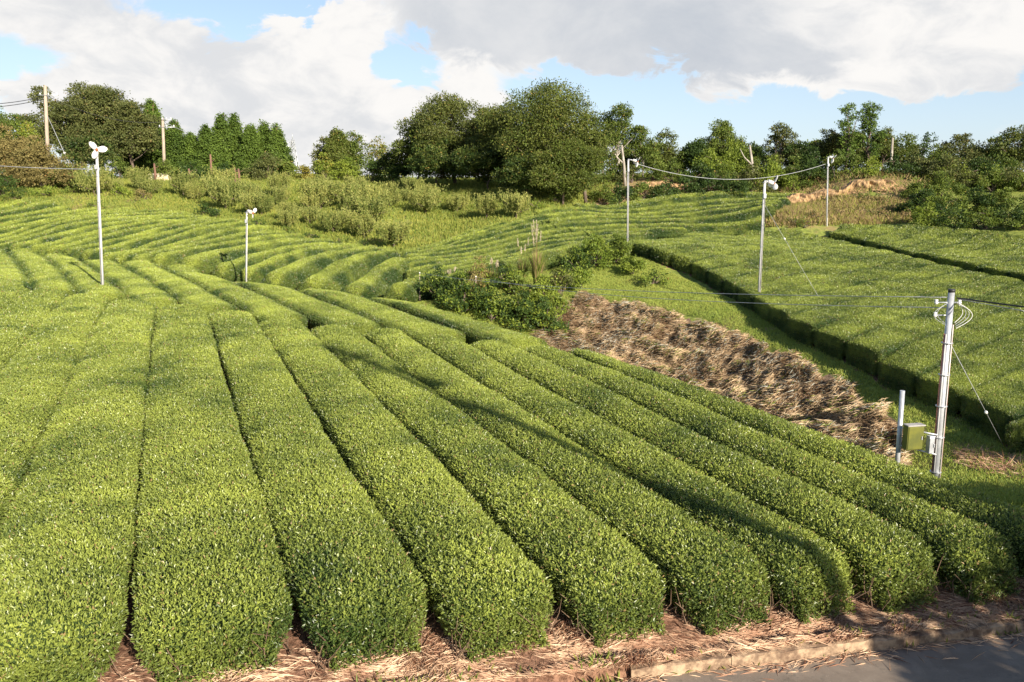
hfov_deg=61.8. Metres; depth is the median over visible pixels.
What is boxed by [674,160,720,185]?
shrub
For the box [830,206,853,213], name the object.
shrub
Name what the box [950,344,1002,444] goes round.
guy wire
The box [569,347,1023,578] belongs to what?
tea hedge
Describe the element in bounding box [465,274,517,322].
shrub
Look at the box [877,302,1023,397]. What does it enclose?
tea hedge
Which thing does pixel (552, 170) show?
broadleaf tree
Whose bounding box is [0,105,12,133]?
broadleaf tree
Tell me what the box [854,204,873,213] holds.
shrub
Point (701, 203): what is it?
tea hedge
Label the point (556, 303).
shrub
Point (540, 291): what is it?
shrub
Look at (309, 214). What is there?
plum tree
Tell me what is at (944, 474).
verge grass
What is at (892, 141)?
dead trunk
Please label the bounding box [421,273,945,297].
overhead wire
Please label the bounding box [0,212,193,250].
tea hedge
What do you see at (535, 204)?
shrub
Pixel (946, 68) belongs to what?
sky
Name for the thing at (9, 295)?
tea hedge
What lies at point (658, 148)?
broadleaf tree
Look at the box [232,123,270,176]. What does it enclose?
conifer tree
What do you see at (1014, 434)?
tea hedge
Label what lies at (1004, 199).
shrub
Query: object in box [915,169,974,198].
shrub
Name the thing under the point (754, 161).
shrub
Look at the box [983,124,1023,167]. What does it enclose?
broadleaf tree
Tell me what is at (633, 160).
frost fan
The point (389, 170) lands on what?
broadleaf tree
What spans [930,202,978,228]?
shrub
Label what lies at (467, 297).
reed clump
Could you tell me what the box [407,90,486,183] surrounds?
broadleaf tree
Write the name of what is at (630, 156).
broadleaf tree
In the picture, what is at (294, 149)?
lattice mast
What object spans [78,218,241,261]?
tea hedge
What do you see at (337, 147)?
broadleaf tree
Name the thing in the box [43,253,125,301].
tea hedge
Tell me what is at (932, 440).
door
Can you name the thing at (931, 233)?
tea hedge
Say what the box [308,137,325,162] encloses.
broadleaf tree
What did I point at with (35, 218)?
tea hedge
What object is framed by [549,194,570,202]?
shrub
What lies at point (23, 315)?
tea hedge
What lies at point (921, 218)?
shrub
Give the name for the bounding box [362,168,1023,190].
ridge grass
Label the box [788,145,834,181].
shrub
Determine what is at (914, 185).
shrub
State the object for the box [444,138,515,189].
broadleaf tree
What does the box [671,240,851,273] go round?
tea hedge
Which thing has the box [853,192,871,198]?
shrub
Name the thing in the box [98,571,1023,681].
straw mulch
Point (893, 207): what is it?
shrub
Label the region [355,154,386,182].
shrub
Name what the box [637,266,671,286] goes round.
shrub
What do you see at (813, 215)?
shrub
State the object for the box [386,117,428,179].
broadleaf tree
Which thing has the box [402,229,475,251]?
tea hedge
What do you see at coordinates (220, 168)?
shrub
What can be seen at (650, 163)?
shrub
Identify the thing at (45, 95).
utility pole
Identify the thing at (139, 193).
shrub
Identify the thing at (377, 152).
broadleaf tree
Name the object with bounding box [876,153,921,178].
shrub
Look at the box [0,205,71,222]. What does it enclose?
tea hedge
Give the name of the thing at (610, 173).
shrub
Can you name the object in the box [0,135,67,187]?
shrub
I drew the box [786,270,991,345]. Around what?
tea hedge
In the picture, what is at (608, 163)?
broadleaf tree
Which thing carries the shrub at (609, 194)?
on the ground at (298, 634)
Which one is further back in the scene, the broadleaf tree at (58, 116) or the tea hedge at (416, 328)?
the broadleaf tree at (58, 116)
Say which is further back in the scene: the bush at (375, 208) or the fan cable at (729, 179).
the bush at (375, 208)
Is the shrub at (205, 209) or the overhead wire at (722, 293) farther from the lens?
the shrub at (205, 209)
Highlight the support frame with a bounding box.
[895,390,937,464]
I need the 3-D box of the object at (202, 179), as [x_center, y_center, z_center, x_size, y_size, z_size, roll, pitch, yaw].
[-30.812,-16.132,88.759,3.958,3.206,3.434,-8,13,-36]
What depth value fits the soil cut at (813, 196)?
79.48 m
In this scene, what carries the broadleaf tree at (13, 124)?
on the ground at (298, 634)
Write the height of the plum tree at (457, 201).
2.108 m
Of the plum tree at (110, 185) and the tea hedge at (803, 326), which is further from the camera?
the plum tree at (110, 185)
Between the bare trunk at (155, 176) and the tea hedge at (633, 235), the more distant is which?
the bare trunk at (155, 176)
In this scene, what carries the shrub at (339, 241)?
on the ground at (298, 634)
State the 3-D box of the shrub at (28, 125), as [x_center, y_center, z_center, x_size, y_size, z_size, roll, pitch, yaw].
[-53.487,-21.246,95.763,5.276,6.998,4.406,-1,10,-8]
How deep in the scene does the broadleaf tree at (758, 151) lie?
95.08 m
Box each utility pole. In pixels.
[38,85,58,150]
[158,118,174,173]
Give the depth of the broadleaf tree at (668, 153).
89.95 m
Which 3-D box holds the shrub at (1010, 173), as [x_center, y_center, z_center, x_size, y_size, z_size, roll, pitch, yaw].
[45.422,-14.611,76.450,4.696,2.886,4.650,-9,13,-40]
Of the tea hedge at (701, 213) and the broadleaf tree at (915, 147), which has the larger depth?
the broadleaf tree at (915, 147)
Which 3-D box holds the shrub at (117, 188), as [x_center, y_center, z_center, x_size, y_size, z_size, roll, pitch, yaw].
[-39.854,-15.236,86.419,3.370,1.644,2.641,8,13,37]
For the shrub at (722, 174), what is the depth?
83.75 m
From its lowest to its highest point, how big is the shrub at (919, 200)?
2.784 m
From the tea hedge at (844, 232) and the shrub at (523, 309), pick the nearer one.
the shrub at (523, 309)
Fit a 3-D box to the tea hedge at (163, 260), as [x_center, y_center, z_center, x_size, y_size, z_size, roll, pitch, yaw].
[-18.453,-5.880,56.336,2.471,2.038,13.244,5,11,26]
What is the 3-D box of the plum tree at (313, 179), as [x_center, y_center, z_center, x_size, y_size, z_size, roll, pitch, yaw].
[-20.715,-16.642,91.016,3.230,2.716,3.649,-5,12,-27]
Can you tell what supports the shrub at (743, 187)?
on the ground at (298, 634)
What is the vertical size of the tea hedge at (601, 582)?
0.942 m
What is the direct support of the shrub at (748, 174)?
on the ground at (298, 634)
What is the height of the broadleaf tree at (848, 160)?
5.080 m
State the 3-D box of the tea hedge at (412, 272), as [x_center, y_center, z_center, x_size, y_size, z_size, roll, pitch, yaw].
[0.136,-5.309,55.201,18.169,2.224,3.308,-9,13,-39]
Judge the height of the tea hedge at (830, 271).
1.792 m
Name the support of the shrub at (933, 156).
on the ground at (298, 634)
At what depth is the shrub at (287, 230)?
70.39 m
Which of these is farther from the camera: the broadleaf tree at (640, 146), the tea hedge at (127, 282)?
the broadleaf tree at (640, 146)
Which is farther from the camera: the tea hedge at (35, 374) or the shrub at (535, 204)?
the shrub at (535, 204)
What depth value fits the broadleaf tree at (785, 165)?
95.17 m
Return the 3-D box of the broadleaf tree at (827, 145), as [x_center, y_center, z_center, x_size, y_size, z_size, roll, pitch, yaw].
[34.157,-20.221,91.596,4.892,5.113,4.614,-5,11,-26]
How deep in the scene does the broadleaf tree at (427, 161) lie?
89.77 m
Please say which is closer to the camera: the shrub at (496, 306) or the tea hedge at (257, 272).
the shrub at (496, 306)
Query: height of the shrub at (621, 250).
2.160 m
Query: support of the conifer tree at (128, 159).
on the ground at (298, 634)
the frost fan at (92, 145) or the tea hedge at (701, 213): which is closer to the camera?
the frost fan at (92, 145)
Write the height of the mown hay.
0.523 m
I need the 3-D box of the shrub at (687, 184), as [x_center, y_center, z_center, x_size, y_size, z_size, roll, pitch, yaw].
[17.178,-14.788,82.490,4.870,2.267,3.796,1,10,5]
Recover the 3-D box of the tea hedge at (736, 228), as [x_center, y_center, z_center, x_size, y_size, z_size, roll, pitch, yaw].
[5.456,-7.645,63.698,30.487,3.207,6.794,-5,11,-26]
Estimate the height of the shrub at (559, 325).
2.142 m
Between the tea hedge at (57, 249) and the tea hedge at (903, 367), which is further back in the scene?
the tea hedge at (57, 249)
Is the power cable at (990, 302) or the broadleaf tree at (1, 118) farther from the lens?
the broadleaf tree at (1, 118)
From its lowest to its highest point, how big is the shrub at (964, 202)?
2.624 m
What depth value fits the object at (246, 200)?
80.00 m
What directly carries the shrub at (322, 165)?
on the ground at (298, 634)
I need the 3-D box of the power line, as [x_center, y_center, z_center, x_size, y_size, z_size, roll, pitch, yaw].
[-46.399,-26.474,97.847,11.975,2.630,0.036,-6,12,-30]
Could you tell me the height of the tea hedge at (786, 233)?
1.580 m
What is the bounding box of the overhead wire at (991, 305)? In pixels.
[958,299,1023,310]
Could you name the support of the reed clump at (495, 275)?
on the ground at (298, 634)
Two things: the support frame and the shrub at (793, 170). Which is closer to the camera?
the support frame
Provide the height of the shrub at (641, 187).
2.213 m
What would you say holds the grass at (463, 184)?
on the ground at (298, 634)
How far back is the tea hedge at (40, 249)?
63.91 m
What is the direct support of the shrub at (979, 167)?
on the ground at (298, 634)
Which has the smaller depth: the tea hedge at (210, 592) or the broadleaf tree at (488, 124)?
the tea hedge at (210, 592)
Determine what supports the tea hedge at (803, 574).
on the ground at (298, 634)
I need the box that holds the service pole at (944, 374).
[930,289,972,480]
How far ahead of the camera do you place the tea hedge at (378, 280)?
46.20 m
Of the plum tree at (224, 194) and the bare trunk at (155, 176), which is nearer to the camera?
the plum tree at (224, 194)
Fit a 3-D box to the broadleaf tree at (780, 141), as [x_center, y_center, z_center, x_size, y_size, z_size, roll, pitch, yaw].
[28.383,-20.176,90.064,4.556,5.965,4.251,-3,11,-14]
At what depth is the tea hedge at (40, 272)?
45.62 m
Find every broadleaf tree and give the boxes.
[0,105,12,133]
[0,113,44,147]
[14,85,55,144]
[33,96,93,168]
[52,130,128,171]
[56,80,152,168]
[104,98,164,167]
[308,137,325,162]
[310,126,360,175]
[344,130,373,168]
[364,136,390,160]
[366,148,412,182]
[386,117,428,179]
[405,136,472,186]
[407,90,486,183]
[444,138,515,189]
[456,106,488,170]
[464,101,543,185]
[487,76,624,168]
[490,151,543,195]
[526,136,609,204]
[554,114,622,203]
[594,111,616,172]
[598,101,647,168]
[611,139,641,170]
[624,125,665,176]
[637,142,665,165]
[653,127,682,163]
[669,150,690,174]
[670,147,694,172]
[683,138,718,168]
[697,118,748,165]
[719,136,764,162]
[748,141,777,167]
[761,120,803,168]
[772,141,808,166]
[782,140,821,164]
[807,128,853,161]
[807,138,824,159]
[822,133,853,170]
[834,102,865,168]
[845,130,870,166]
[854,101,888,161]
[865,125,903,169]
[870,138,903,167]
[886,131,918,161]
[896,143,925,169]
[910,132,938,165]
[929,133,988,160]
[973,144,1004,165]
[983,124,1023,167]
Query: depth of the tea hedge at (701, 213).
70.59 m
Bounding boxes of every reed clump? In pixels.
[461,278,479,301]
[490,257,500,286]
[511,238,529,281]
[526,220,547,283]
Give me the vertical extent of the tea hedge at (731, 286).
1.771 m
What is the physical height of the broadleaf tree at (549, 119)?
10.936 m
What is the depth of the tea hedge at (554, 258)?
48.19 m
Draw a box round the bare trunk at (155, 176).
[153,163,157,179]
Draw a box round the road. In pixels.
[616,633,1023,681]
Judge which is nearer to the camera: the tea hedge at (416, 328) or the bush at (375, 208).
the tea hedge at (416, 328)
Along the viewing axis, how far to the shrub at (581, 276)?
45.14 m
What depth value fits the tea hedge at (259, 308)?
35.91 m
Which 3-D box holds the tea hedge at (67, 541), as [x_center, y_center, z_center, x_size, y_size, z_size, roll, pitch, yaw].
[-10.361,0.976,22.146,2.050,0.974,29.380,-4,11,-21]
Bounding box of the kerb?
[630,618,1023,679]
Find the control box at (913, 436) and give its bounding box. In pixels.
[902,423,925,449]
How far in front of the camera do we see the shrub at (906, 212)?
68.85 m
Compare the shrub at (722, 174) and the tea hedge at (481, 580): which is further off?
the shrub at (722, 174)
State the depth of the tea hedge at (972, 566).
13.26 m
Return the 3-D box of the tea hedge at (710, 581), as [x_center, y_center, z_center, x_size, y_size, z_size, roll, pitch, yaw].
[-0.741,1.560,19.149,1.444,0.971,19.701,-4,11,-21]
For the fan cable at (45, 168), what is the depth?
40.29 m
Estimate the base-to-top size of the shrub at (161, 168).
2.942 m
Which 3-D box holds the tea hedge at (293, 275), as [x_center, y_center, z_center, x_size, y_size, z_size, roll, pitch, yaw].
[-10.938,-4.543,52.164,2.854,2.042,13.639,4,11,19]
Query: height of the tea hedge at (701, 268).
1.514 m
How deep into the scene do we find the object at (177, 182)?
88.52 m
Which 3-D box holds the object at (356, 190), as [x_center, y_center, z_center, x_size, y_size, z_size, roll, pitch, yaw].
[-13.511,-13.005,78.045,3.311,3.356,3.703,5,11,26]
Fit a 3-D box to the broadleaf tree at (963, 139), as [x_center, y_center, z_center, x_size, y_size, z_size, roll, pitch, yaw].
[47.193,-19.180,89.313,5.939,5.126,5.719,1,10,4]
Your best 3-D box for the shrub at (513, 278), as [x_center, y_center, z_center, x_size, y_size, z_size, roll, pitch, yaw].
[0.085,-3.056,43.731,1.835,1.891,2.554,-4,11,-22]
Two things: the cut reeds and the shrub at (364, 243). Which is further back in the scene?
the shrub at (364, 243)
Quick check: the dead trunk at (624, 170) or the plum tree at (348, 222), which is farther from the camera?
the dead trunk at (624, 170)
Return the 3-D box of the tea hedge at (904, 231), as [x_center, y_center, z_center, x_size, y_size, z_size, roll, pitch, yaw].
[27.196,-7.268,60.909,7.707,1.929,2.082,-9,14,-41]
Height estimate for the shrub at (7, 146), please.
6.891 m
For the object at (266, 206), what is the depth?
80.30 m
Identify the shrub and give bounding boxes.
[0,122,42,181]
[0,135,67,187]
[0,169,27,196]
[0,188,33,200]
[13,120,56,177]
[26,184,60,195]
[45,153,88,189]
[60,181,80,193]
[84,200,106,206]
[101,182,134,196]
[103,156,141,179]
[133,189,153,199]
[150,159,181,176]
[175,160,212,177]
[194,201,220,215]
[205,208,224,216]
[214,161,239,177]
[241,151,282,180]
[248,218,268,225]
[277,156,298,176]
[278,225,297,232]
[294,164,315,179]
[302,232,319,237]
[312,152,337,179]
[328,155,362,181]
[334,235,351,243]
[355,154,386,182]
[359,238,369,245]
[415,265,459,300]
[432,270,489,314]
[462,255,499,287]
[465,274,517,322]
[492,287,545,330]
[498,263,532,297]
[516,296,570,334]
[526,274,562,304]
[530,198,545,207]
[538,292,570,323]
[539,267,576,295]
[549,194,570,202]
[559,245,595,272]
[567,266,593,289]
[578,234,618,269]
[587,181,618,204]
[596,162,635,183]
[600,231,631,265]
[608,180,634,203]
[612,162,641,182]
[617,253,648,274]
[629,178,668,199]
[634,148,679,179]
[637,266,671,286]
[646,179,681,198]
[650,156,691,181]
[667,176,712,193]
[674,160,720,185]
[682,172,730,195]
[689,146,738,175]
[693,162,755,190]
[715,138,760,180]
[718,173,749,196]
[727,149,766,180]
[728,162,778,192]
[752,153,802,191]
[774,155,817,190]
[786,216,804,224]
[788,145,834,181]
[792,215,817,227]
[804,210,824,217]
[808,148,862,179]
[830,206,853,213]
[840,154,872,176]
[852,156,891,176]
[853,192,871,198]
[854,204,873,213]
[863,191,896,201]
[873,207,891,217]
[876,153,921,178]
[884,203,899,210]
[887,148,935,177]
[892,187,948,215]
[899,176,939,199]
[899,207,915,216]
[908,201,951,226]
[912,152,964,182]
[913,143,966,173]
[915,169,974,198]
[921,188,973,217]
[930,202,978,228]
[933,147,991,178]
[934,163,998,188]
[947,184,1010,214]
[955,205,1014,229]
[957,155,1005,179]
[969,165,1023,191]
[971,187,1023,215]
[986,151,1023,177]
[993,206,1023,229]
[999,161,1023,190]
[1008,215,1023,227]
[1016,194,1023,204]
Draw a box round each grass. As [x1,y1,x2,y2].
[0,173,622,251]
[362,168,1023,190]
[415,253,1023,503]
[764,192,912,227]
[777,168,932,197]
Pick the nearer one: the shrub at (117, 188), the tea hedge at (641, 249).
the tea hedge at (641, 249)
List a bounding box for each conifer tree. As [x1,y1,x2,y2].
[117,105,138,176]
[129,97,165,173]
[156,118,184,177]
[172,131,197,177]
[189,123,226,176]
[211,111,236,173]
[227,112,244,172]
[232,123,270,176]
[255,119,271,153]
[264,122,294,173]
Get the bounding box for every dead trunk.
[616,145,626,185]
[740,145,754,187]
[890,138,893,159]
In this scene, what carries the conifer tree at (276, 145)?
on the ground at (298, 634)
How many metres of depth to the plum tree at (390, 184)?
89.23 m
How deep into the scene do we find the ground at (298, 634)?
18.93 m
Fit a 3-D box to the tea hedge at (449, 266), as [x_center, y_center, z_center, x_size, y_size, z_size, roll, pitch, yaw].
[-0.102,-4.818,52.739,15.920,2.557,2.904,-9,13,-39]
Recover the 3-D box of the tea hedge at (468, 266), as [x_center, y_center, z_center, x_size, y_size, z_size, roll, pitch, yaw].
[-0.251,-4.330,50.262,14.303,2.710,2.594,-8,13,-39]
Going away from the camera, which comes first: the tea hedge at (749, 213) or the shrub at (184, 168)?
the tea hedge at (749, 213)
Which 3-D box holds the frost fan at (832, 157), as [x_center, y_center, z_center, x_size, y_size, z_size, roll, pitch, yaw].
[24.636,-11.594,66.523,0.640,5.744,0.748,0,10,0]
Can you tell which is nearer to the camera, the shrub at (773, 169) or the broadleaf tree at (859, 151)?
the shrub at (773, 169)
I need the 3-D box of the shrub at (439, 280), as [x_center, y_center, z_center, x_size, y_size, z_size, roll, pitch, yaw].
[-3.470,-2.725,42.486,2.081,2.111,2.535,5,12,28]
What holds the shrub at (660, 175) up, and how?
on the ground at (298, 634)
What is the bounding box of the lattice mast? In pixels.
[286,134,299,172]
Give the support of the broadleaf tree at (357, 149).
on the ground at (298, 634)
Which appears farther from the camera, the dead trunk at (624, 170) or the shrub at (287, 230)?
the dead trunk at (624, 170)
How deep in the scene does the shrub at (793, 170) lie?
85.17 m
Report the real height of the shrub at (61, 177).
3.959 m
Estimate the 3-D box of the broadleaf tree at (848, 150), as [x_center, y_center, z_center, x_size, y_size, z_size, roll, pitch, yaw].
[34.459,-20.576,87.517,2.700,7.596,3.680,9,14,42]
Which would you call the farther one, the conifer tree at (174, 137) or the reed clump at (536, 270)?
the conifer tree at (174, 137)
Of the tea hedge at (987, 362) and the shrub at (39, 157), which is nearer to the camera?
the tea hedge at (987, 362)
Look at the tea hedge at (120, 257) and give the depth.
58.64 m
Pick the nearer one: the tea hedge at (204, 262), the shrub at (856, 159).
the tea hedge at (204, 262)
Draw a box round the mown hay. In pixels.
[952,445,1023,478]
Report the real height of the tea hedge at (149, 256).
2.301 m
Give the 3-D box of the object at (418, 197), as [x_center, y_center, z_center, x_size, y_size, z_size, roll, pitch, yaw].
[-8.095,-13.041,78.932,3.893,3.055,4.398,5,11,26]
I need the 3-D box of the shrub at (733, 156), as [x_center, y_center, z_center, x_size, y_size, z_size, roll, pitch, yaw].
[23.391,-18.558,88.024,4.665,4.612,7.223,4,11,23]
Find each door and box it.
[907,427,923,448]
[929,438,934,452]
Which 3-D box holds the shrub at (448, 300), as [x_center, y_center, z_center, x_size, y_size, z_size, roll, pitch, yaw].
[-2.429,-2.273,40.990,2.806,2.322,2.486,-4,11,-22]
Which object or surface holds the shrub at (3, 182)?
on the ground at (298, 634)
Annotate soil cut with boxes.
[592,181,731,201]
[787,179,907,202]
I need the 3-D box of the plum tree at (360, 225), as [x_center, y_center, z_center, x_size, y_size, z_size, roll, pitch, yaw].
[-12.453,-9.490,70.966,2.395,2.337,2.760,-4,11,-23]
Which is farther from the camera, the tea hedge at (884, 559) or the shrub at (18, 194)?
the shrub at (18, 194)
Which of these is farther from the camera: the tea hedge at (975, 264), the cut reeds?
the tea hedge at (975, 264)
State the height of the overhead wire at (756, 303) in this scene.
2.401 m
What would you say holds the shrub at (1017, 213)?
on the ground at (298, 634)
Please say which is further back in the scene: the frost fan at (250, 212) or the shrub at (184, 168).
the shrub at (184, 168)
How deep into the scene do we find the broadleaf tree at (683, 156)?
89.79 m
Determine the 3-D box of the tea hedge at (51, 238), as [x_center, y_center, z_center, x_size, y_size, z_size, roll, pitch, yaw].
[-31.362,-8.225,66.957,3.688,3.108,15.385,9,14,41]
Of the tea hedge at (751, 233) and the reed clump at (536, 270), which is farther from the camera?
the tea hedge at (751, 233)
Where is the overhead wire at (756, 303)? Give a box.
[477,277,946,307]
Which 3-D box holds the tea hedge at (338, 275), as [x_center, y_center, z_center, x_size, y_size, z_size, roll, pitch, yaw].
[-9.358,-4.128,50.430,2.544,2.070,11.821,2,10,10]
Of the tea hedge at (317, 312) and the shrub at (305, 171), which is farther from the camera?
the shrub at (305, 171)
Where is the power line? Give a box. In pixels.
[50,97,154,122]
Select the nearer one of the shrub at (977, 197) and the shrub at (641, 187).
the shrub at (977, 197)
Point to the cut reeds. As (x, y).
(837, 410)
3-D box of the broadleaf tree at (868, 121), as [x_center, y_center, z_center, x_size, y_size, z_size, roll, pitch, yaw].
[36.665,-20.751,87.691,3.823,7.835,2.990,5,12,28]
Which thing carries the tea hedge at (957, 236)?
on the ground at (298, 634)
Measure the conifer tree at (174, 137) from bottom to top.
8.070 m
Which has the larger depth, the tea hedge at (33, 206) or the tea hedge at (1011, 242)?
the tea hedge at (33, 206)
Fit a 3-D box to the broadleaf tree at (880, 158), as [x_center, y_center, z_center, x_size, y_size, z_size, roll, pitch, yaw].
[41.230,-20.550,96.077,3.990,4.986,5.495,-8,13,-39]
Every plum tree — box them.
[65,161,116,195]
[104,176,124,192]
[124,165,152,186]
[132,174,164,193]
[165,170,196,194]
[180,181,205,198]
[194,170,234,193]
[196,173,247,209]
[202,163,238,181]
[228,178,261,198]
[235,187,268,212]
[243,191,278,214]
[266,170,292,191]
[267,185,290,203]
[272,200,300,214]
[275,208,298,226]
[293,178,337,207]
[295,203,322,222]
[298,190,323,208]
[302,171,331,190]
[316,207,350,231]
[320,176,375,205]
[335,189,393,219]
[342,209,373,235]
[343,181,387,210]
[344,174,369,187]
[347,213,375,237]
[373,218,410,246]
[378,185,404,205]
[379,181,398,192]
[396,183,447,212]
[396,187,419,200]
[399,173,425,190]
[418,182,440,194]
[444,191,473,210]
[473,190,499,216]
[498,187,531,217]
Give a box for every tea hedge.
[0,198,32,210]
[0,199,57,216]
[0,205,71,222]
[0,206,102,227]
[0,207,134,233]
[0,208,169,238]
[0,210,188,243]
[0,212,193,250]
[0,248,30,290]
[0,285,29,313]
[0,289,68,372]
[0,293,110,527]
[0,298,156,681]
[5,214,202,251]
[7,248,75,294]
[28,216,208,256]
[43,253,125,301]
[44,216,217,255]
[60,218,222,258]
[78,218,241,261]
[83,259,177,313]
[98,221,254,260]
[108,303,294,681]
[113,224,273,263]
[121,259,236,314]
[131,230,286,260]
[150,232,304,268]
[164,264,307,327]
[177,237,333,274]
[209,310,435,676]
[211,242,362,281]
[232,281,380,335]
[236,245,375,282]
[258,317,561,663]
[261,246,394,289]
[297,249,399,291]
[299,288,465,343]
[311,324,674,647]
[340,257,409,298]
[365,327,779,635]
[369,297,546,349]
[383,278,418,302]
[400,202,779,258]
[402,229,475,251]
[403,220,505,251]
[404,238,617,278]
[405,204,775,256]
[405,215,765,257]
[406,199,782,251]
[407,226,687,261]
[408,231,655,268]
[412,239,606,280]
[417,241,600,284]
[418,244,590,301]
[418,334,875,623]
[470,339,950,614]
[523,344,1023,605]
[534,197,790,215]
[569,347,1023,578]
[573,191,792,209]
[625,228,801,254]
[633,232,818,258]
[650,236,834,265]
[663,230,774,238]
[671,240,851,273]
[683,231,727,236]
[691,244,862,282]
[707,246,877,291]
[723,249,895,300]
[737,253,913,309]
[753,258,937,321]
[769,264,963,332]
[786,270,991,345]
[813,275,1022,359]
[828,223,872,241]
[845,282,1023,376]
[847,224,899,245]
[863,224,928,248]
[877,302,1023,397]
[879,226,953,252]
[896,228,981,257]
[915,230,1010,261]
[915,328,1023,417]
[933,234,1023,265]
[955,245,1023,272]
[959,366,1023,443]
[980,257,1023,276]
[1005,416,1023,453]
[1008,269,1023,281]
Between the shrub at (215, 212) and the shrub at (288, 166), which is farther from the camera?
the shrub at (288, 166)
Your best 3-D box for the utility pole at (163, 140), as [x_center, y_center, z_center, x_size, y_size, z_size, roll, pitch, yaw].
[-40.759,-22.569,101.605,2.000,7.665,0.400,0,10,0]
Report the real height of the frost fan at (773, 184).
6.385 m
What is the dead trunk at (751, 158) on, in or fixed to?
on the ground at (298, 634)
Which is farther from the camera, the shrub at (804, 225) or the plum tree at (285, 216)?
the plum tree at (285, 216)
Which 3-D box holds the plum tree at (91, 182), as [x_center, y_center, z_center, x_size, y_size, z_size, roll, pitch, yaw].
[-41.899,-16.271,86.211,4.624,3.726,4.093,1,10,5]
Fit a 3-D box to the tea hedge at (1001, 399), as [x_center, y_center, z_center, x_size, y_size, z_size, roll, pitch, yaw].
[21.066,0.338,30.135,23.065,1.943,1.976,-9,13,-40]
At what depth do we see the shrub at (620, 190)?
80.83 m
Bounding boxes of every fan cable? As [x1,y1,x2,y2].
[4,166,91,169]
[635,163,824,179]
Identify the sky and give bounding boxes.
[0,0,1023,177]
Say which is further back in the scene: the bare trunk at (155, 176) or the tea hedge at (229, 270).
the bare trunk at (155, 176)
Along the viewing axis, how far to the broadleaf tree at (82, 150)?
99.31 m
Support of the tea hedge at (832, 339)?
on the ground at (298, 634)
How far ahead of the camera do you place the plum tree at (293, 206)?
76.52 m
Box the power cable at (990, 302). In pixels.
[957,297,1023,307]
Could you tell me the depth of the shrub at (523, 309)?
40.66 m
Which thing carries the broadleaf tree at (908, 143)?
on the ground at (298, 634)
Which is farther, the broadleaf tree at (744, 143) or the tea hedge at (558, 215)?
the broadleaf tree at (744, 143)
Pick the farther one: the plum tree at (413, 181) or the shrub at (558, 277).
the plum tree at (413, 181)
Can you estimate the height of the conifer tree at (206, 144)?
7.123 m
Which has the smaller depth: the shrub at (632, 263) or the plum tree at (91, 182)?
the shrub at (632, 263)
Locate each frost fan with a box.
[89,141,106,284]
[245,208,256,281]
[627,158,639,241]
[758,175,777,292]
[826,154,835,225]
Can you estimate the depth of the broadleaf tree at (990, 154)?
88.26 m
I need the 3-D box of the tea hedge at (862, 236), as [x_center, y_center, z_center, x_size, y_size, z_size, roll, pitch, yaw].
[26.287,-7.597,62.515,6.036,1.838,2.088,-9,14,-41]
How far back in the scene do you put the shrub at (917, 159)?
83.83 m
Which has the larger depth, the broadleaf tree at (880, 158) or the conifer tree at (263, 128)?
the conifer tree at (263, 128)
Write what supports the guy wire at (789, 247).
attached to the frost fan at (773, 184)
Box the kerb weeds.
[216,602,1022,681]
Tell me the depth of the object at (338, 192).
81.44 m
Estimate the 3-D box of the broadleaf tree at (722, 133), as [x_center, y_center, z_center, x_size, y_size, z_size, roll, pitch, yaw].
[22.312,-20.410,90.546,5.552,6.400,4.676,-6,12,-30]
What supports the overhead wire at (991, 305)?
attached to the service pole at (944, 374)
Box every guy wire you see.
[765,206,816,293]
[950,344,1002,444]
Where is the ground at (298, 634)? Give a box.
[0,174,1023,681]
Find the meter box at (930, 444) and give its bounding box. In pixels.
[925,435,935,453]
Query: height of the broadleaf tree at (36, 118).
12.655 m
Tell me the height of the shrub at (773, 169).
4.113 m
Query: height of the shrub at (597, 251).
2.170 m
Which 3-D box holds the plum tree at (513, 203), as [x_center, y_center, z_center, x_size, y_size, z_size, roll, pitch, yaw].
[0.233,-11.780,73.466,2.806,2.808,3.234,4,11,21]
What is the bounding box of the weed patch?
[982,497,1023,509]
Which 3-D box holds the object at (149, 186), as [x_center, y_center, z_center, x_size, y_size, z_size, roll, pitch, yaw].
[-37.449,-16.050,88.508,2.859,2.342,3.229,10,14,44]
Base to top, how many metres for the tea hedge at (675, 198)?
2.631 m
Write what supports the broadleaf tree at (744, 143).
on the ground at (298, 634)
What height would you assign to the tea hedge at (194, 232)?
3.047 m
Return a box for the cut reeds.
[533,290,913,466]
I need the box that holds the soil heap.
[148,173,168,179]
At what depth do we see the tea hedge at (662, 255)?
51.39 m
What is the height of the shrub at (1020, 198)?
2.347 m
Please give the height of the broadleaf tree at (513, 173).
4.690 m
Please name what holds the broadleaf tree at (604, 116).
on the ground at (298, 634)
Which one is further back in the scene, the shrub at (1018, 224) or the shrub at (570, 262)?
the shrub at (1018, 224)
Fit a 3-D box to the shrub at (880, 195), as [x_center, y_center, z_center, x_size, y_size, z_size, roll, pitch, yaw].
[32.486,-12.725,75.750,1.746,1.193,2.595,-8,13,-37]
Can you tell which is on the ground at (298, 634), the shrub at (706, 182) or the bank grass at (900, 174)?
the shrub at (706, 182)
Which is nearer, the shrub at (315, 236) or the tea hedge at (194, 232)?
the tea hedge at (194, 232)
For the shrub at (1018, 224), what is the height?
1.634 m
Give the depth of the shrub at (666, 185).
81.38 m

